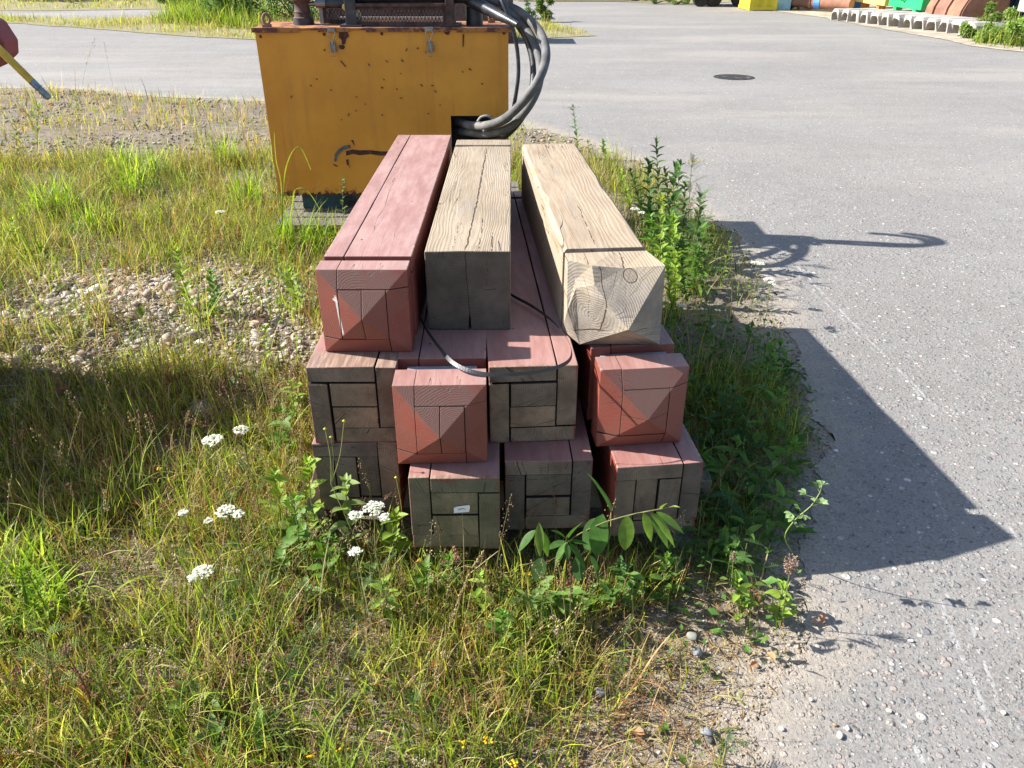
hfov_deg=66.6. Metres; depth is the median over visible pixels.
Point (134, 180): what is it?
grass tussock
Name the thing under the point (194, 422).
grass seeds
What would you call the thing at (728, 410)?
leafy weed
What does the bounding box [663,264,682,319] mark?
leafy weed
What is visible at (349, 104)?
steel cabinet
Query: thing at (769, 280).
yarrow
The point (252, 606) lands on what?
rosette weed
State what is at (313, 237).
grass tussock
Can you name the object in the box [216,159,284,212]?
grass tussock
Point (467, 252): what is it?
timber post
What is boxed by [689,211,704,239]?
leafy weed
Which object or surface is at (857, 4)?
bin
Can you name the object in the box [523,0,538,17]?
bush
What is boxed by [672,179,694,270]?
leafy weed
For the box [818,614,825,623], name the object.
fallen leaf
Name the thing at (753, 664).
fallen leaf
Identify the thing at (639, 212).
yarrow
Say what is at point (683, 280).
leafy weed
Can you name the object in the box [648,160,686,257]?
leafy weed
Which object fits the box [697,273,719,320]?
leafy weed
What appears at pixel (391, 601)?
leafy weed
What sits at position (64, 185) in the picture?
grass tussock
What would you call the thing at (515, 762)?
yellow flower
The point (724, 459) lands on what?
leafy weed
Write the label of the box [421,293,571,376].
strapping band
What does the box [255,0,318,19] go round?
bush
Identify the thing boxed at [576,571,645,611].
shrub
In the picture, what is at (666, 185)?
leafy weed
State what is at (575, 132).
leafy weed
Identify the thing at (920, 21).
concrete trough
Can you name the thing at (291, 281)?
leafy weed
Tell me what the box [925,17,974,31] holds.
concrete trough
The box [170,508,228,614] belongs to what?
yarrow
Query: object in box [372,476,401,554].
buttercup
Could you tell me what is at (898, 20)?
concrete trough
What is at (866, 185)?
road
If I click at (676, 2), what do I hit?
bush
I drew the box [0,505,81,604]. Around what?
grass tussock
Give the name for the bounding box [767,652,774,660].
fallen leaf
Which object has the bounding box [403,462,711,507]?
bearer
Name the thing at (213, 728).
rosette weed
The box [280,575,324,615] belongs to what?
rosette weed
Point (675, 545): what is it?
feathery weed
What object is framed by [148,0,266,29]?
verge grass
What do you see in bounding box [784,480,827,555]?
trefoil shoot
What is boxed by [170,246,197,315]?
leafy weed
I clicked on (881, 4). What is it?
storage container
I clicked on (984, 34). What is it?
bush
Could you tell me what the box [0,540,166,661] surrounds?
grass tussock
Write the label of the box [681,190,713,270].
leafy weed
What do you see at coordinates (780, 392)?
leafy weed
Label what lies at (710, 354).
leafy weed
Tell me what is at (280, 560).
rosette weed
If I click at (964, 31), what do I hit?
bush
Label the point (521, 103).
hydraulic hose
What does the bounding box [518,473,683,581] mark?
willow sapling
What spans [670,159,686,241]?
leafy weed
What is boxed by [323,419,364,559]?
buttercup
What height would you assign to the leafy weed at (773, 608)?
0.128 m
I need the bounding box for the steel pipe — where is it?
[790,0,854,8]
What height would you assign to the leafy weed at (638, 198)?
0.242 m
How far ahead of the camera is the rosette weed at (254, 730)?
1.65 m
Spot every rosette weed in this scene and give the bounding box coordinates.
[164,677,226,717]
[192,713,239,760]
[237,704,279,749]
[239,593,265,625]
[255,545,301,585]
[267,514,325,546]
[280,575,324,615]
[316,531,348,562]
[349,561,376,593]
[406,569,431,600]
[491,574,517,603]
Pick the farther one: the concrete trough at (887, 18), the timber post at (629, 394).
the concrete trough at (887, 18)
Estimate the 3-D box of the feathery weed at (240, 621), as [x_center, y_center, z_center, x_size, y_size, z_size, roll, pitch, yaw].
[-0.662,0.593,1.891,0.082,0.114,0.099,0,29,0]
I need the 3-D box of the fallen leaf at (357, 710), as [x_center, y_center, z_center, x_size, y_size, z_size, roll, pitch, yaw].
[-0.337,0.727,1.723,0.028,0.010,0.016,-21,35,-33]
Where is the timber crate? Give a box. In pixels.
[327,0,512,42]
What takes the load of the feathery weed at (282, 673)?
on the ground at (724, 290)
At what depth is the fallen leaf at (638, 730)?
1.69 m
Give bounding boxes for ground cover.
[0,151,794,386]
[0,359,814,767]
[632,313,821,682]
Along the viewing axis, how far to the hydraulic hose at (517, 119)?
4.12 m
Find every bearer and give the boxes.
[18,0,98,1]
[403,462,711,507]
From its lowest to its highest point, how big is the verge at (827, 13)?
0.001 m
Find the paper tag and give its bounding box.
[454,505,469,512]
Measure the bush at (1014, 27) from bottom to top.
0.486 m
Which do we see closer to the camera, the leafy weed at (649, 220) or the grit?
the grit
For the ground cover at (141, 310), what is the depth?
4.09 m
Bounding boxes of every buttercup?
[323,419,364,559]
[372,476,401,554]
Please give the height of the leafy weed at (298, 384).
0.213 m
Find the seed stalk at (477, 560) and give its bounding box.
[452,550,483,625]
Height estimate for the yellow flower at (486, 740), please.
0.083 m
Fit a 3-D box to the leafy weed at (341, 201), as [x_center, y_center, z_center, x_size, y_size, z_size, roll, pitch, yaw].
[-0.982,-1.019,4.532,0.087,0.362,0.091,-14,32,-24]
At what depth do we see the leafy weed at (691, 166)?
4.09 m
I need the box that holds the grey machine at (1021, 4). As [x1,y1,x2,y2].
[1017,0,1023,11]
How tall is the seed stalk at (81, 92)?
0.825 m
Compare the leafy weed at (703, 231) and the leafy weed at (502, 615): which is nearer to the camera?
the leafy weed at (502, 615)
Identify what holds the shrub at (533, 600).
on the ground at (724, 290)
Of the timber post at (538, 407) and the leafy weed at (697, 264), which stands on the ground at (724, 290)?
the leafy weed at (697, 264)
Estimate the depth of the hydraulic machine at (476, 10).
4.16 m
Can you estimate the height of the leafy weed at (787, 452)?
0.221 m
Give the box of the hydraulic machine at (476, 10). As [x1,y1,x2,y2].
[292,0,519,27]
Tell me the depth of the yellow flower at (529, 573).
2.02 m
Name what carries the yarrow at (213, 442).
on the ground at (724, 290)
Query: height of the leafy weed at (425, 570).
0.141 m
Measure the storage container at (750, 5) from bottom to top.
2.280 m
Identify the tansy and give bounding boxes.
[15,561,58,627]
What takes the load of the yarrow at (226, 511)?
on the ground at (724, 290)
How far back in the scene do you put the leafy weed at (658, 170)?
4.17 m
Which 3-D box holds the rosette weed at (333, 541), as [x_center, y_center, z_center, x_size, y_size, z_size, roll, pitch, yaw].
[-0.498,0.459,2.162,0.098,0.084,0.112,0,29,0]
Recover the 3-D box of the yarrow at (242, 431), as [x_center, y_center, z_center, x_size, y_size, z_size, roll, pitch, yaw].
[-0.730,0.284,2.175,0.128,0.369,0.120,-10,30,-17]
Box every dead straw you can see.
[0,243,319,430]
[0,360,828,767]
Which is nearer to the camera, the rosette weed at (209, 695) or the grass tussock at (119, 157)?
the rosette weed at (209, 695)
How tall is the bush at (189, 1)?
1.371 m
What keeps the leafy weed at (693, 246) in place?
on the ground at (724, 290)
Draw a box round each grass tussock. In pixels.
[0,168,82,222]
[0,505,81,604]
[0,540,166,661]
[27,169,109,215]
[47,192,124,247]
[83,129,173,205]
[85,133,143,175]
[120,140,189,179]
[201,125,254,164]
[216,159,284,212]
[233,192,335,262]
[255,186,342,260]
[292,206,345,257]
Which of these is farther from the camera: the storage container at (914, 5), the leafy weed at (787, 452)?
the storage container at (914, 5)
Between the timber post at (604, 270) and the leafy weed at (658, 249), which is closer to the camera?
the timber post at (604, 270)
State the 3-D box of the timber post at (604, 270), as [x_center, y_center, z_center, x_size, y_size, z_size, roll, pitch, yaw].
[0.222,-0.521,2.610,0.250,0.226,1.541,-2,29,-4]
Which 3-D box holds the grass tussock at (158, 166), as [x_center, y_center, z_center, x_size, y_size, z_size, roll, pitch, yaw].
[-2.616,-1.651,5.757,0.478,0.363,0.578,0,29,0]
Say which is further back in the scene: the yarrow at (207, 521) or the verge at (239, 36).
the verge at (239, 36)
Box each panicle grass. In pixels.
[730,551,736,591]
[779,553,798,627]
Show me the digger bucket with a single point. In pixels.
(969, 8)
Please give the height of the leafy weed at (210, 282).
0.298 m
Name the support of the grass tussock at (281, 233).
on the ground at (724, 290)
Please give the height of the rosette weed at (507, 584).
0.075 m
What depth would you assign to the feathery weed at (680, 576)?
2.05 m
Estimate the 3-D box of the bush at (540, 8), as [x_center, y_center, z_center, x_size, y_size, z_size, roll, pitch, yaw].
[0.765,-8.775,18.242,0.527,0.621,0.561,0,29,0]
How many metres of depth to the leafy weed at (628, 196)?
5.05 m
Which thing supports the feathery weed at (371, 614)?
on the ground at (724, 290)
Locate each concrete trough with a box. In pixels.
[830,8,877,20]
[841,9,886,21]
[849,10,896,22]
[860,11,904,23]
[870,11,918,24]
[881,12,930,25]
[891,14,942,27]
[903,15,952,28]
[912,16,961,29]
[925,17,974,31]
[938,18,985,32]
[951,20,1004,34]
[968,21,1022,31]
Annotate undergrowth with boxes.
[669,320,817,608]
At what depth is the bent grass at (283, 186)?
4.08 m
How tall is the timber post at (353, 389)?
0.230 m
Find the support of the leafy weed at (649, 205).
on the ground at (724, 290)
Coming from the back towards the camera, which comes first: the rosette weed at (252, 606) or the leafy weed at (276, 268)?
the leafy weed at (276, 268)
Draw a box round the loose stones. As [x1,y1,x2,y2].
[0,232,321,434]
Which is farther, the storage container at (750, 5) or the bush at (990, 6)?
the storage container at (750, 5)
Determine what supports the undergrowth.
on the ground at (724, 290)
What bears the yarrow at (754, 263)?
on the ground at (724, 290)
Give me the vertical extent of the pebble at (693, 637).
0.024 m
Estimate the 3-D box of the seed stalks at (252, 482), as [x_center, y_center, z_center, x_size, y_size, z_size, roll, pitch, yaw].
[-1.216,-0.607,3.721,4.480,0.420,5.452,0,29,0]
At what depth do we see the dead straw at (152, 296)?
3.62 m
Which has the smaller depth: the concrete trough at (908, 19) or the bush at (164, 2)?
the concrete trough at (908, 19)
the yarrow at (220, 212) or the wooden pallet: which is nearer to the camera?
the yarrow at (220, 212)
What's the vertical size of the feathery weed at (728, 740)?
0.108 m
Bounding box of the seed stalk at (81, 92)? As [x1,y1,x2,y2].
[80,37,94,132]
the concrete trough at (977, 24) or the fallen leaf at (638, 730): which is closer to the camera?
the fallen leaf at (638, 730)
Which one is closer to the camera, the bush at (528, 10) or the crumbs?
the crumbs
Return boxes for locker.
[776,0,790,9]
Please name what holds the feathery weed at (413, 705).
on the ground at (724, 290)
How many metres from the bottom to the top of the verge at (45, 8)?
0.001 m
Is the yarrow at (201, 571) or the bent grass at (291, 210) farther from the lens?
the bent grass at (291, 210)
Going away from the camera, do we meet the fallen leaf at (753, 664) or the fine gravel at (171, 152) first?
the fallen leaf at (753, 664)
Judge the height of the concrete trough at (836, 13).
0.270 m
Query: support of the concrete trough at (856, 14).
on the verge at (827, 13)
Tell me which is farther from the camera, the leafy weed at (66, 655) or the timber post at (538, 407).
the timber post at (538, 407)
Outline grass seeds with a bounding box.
[0,116,766,767]
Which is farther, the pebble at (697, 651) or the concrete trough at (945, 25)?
the concrete trough at (945, 25)
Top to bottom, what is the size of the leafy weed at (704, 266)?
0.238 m
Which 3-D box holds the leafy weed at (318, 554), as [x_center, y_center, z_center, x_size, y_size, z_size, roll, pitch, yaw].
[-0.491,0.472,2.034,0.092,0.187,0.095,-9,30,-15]
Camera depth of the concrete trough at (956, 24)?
15.61 m
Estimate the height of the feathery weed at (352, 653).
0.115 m
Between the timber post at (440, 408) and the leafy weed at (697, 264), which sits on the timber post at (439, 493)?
the timber post at (440, 408)
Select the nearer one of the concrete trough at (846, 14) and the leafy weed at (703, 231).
the leafy weed at (703, 231)
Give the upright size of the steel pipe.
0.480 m
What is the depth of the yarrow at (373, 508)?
1.81 m
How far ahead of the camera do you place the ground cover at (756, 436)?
2.40 m
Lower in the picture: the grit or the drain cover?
the grit
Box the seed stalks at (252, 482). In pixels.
[0,120,767,767]
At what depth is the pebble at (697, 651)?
1.87 m
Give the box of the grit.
[39,291,824,767]
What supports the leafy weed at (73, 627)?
on the ground at (724, 290)
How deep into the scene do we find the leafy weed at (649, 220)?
4.14 m
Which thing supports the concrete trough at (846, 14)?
on the verge at (827, 13)
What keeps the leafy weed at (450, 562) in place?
on the ground at (724, 290)
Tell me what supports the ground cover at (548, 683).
on the ground at (724, 290)
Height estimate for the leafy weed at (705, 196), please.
0.496 m
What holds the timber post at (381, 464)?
on the ground at (724, 290)
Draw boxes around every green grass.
[0,128,799,398]
[0,326,831,767]
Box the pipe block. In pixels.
[797,7,810,9]
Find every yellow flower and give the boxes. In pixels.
[306,753,316,767]
[335,744,350,765]
[458,740,469,763]
[483,736,493,755]
[509,759,521,767]
[524,572,535,588]
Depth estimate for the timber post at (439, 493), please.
2.01 m
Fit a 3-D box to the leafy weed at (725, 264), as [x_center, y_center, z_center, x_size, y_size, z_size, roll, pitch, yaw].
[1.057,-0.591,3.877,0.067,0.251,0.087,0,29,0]
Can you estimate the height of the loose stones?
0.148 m
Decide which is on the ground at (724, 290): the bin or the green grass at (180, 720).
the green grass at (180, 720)
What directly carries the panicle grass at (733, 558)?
on the ground at (724, 290)
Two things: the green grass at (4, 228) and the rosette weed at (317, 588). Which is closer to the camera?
the rosette weed at (317, 588)
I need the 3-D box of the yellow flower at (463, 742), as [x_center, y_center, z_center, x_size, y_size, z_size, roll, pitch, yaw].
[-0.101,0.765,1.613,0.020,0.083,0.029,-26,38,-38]
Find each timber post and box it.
[306,333,398,442]
[312,437,410,509]
[315,135,451,351]
[392,295,487,463]
[408,423,499,548]
[424,140,510,329]
[486,191,577,442]
[502,394,592,529]
[521,144,664,343]
[570,324,688,446]
[580,402,702,535]
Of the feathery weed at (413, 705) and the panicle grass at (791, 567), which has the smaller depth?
the feathery weed at (413, 705)
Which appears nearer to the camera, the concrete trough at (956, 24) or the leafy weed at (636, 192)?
the leafy weed at (636, 192)
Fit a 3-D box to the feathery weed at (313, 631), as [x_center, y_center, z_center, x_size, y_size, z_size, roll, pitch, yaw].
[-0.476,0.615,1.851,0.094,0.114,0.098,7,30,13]
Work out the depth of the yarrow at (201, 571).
1.80 m
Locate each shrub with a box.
[502,575,597,629]
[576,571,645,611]
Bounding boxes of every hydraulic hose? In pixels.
[451,0,543,137]
[451,0,550,130]
[458,0,535,139]
[499,0,519,122]
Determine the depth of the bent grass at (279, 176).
4.07 m
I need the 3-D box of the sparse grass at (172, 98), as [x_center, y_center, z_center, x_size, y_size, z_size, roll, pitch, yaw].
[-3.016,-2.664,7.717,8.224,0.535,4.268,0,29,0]
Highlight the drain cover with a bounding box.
[713,74,754,79]
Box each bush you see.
[156,0,179,8]
[168,0,208,8]
[199,0,265,23]
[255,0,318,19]
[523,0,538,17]
[534,0,554,21]
[647,0,670,3]
[671,0,690,4]
[958,19,995,37]
[971,25,1006,42]
[975,6,1017,21]
[983,1,997,15]
[1003,20,1023,45]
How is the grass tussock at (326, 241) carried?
on the ground at (724, 290)
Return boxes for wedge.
[304,468,330,525]
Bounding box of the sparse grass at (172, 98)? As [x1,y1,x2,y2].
[0,74,641,172]
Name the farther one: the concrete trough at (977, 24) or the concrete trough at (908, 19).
the concrete trough at (908, 19)
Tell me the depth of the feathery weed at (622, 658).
1.84 m
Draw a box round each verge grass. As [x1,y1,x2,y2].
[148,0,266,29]
[966,0,1023,50]
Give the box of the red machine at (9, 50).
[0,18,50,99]
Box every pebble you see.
[595,687,605,697]
[686,632,696,640]
[692,646,702,655]
[700,727,714,736]
[837,731,843,738]
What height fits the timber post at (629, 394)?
0.230 m
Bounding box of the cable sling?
[477,115,492,131]
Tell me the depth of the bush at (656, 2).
24.36 m
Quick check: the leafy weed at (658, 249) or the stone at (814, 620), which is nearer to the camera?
the stone at (814, 620)
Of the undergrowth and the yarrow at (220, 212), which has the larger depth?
the yarrow at (220, 212)
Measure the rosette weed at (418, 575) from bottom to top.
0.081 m
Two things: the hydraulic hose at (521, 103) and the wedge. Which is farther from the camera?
the hydraulic hose at (521, 103)
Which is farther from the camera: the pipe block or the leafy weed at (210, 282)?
the pipe block
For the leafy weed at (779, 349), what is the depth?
3.04 m
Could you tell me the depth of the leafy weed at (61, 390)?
2.72 m
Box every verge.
[0,0,730,10]
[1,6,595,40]
[778,4,1023,51]
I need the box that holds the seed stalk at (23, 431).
[17,420,27,481]
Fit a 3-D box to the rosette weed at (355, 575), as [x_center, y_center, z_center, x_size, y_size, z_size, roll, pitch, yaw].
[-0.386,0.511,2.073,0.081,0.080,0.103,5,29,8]
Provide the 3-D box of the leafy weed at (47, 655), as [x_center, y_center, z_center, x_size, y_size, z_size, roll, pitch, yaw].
[-1.024,0.603,1.717,0.186,0.265,0.162,11,31,19]
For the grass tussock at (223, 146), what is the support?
on the ground at (724, 290)
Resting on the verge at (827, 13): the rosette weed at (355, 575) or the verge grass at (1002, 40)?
the verge grass at (1002, 40)
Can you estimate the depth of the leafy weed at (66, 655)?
1.65 m
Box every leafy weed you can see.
[2,611,101,698]
[4,216,30,254]
[10,119,24,159]
[32,105,42,149]
[50,606,88,665]
[53,384,68,421]
[55,641,98,715]
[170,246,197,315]
[202,267,226,318]
[257,323,275,375]
[258,466,289,536]
[268,243,285,285]
[268,404,297,458]
[278,492,315,564]
[279,377,308,429]
[281,265,308,311]
[290,456,329,541]
[304,531,339,594]
[328,473,365,552]
[337,178,347,212]
[368,574,400,621]
[375,506,413,557]
[412,554,436,605]
[436,552,462,593]
[464,568,497,617]
[482,606,520,652]
[565,104,585,152]
[600,138,609,166]
[607,555,632,594]
[617,168,633,210]
[628,167,645,215]
[634,197,648,234]
[636,157,663,249]
[638,212,661,257]
[646,552,683,600]
[648,136,669,242]
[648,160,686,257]
[649,192,671,270]
[659,209,681,272]
[660,167,682,226]
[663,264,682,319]
[664,213,688,297]
[666,183,717,269]
[666,217,716,289]
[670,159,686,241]
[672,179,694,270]
[676,153,705,246]
[676,256,695,304]
[678,218,723,278]
[679,241,712,295]
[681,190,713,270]
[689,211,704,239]
[689,338,730,375]
[696,249,715,284]
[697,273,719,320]
[698,434,748,512]
[699,384,746,437]
[717,241,731,284]
[727,569,758,622]
[734,386,788,446]
[743,435,804,496]
[745,352,781,414]
[746,338,786,374]
[762,578,798,625]
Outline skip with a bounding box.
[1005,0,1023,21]
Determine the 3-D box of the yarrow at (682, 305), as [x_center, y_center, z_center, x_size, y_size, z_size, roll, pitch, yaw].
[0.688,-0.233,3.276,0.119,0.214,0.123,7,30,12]
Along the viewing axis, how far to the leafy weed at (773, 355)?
2.80 m
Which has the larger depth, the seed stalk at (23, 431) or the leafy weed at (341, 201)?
the leafy weed at (341, 201)
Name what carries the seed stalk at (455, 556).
on the ground at (724, 290)
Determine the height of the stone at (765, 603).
0.016 m
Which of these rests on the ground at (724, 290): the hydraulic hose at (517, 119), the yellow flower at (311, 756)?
the yellow flower at (311, 756)
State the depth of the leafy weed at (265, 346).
3.03 m
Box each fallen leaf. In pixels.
[354,709,364,716]
[632,726,643,734]
[750,661,756,666]
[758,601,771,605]
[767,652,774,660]
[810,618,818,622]
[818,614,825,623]
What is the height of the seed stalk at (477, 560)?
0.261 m
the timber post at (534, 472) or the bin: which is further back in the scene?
the bin
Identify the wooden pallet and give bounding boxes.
[275,181,518,236]
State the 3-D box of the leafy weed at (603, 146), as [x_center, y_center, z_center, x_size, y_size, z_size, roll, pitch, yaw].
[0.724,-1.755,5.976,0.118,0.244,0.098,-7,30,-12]
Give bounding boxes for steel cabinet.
[251,12,510,207]
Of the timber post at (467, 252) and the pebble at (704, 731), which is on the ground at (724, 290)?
the pebble at (704, 731)
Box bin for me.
[853,2,860,7]
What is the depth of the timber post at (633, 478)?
2.06 m
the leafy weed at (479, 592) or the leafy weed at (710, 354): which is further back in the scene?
the leafy weed at (710, 354)
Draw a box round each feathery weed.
[224,599,254,644]
[264,644,306,690]
[288,619,331,663]
[336,629,371,666]
[354,586,390,630]
[390,681,428,721]
[610,613,643,672]
[651,537,684,571]
[658,554,695,588]
[707,725,753,766]
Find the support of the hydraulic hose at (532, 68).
attached to the steel cabinet
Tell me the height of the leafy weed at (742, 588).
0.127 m
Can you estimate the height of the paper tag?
0.025 m
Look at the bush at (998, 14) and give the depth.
15.30 m
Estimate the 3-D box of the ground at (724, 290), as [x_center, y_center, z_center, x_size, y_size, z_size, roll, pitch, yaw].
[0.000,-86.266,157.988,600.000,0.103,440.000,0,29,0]
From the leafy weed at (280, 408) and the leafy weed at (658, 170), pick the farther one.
the leafy weed at (658, 170)
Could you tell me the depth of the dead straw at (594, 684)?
1.89 m
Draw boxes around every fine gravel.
[0,89,581,227]
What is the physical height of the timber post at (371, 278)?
0.230 m
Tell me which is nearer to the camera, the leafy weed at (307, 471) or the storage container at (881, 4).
the leafy weed at (307, 471)
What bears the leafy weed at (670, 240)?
on the ground at (724, 290)
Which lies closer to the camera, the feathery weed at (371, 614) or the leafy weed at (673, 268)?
the feathery weed at (371, 614)
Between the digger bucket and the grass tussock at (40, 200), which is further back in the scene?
the digger bucket
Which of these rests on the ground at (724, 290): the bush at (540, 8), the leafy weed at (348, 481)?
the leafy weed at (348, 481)
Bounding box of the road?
[0,1,1023,767]
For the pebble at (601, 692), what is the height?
0.017 m
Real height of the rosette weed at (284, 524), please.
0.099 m
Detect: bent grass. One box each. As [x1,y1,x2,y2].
[274,137,281,210]
[282,146,310,254]
[290,188,319,246]
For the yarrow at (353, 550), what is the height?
0.270 m
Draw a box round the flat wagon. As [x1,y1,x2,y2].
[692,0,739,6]
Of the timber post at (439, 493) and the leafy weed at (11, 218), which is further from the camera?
the leafy weed at (11, 218)
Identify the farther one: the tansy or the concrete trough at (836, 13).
the concrete trough at (836, 13)
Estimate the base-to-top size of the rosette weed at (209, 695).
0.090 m
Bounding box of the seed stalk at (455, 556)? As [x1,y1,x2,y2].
[451,546,459,585]
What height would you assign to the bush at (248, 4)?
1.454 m
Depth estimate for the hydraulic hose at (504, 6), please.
4.11 m
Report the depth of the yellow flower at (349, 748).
1.58 m
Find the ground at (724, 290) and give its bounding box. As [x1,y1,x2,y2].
[0,88,834,767]
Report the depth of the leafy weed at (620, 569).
2.00 m
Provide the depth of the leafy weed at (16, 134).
6.10 m
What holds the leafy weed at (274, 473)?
on the ground at (724, 290)
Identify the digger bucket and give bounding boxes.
[922,0,1009,18]
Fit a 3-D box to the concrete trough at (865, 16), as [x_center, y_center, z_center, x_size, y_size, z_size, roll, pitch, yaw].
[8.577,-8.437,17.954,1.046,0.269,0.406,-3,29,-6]
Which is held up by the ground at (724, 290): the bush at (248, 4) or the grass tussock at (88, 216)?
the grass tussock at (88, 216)
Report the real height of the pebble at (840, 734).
0.008 m
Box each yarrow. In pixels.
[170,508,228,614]
[184,564,240,652]
[201,434,255,540]
[203,517,237,629]
[215,210,236,264]
[215,504,268,629]
[231,425,275,534]
[344,546,377,653]
[348,500,403,635]
[630,207,644,241]
[670,303,689,349]
[740,261,767,308]
[751,277,782,326]
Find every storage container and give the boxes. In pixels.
[738,0,777,10]
[855,0,888,8]
[888,0,929,11]
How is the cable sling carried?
attached to the hydraulic hose at (521, 103)
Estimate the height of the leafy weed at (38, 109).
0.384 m
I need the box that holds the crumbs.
[707,230,838,767]
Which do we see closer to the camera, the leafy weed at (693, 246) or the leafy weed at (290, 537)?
the leafy weed at (290, 537)
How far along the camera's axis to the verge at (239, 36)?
16.55 m

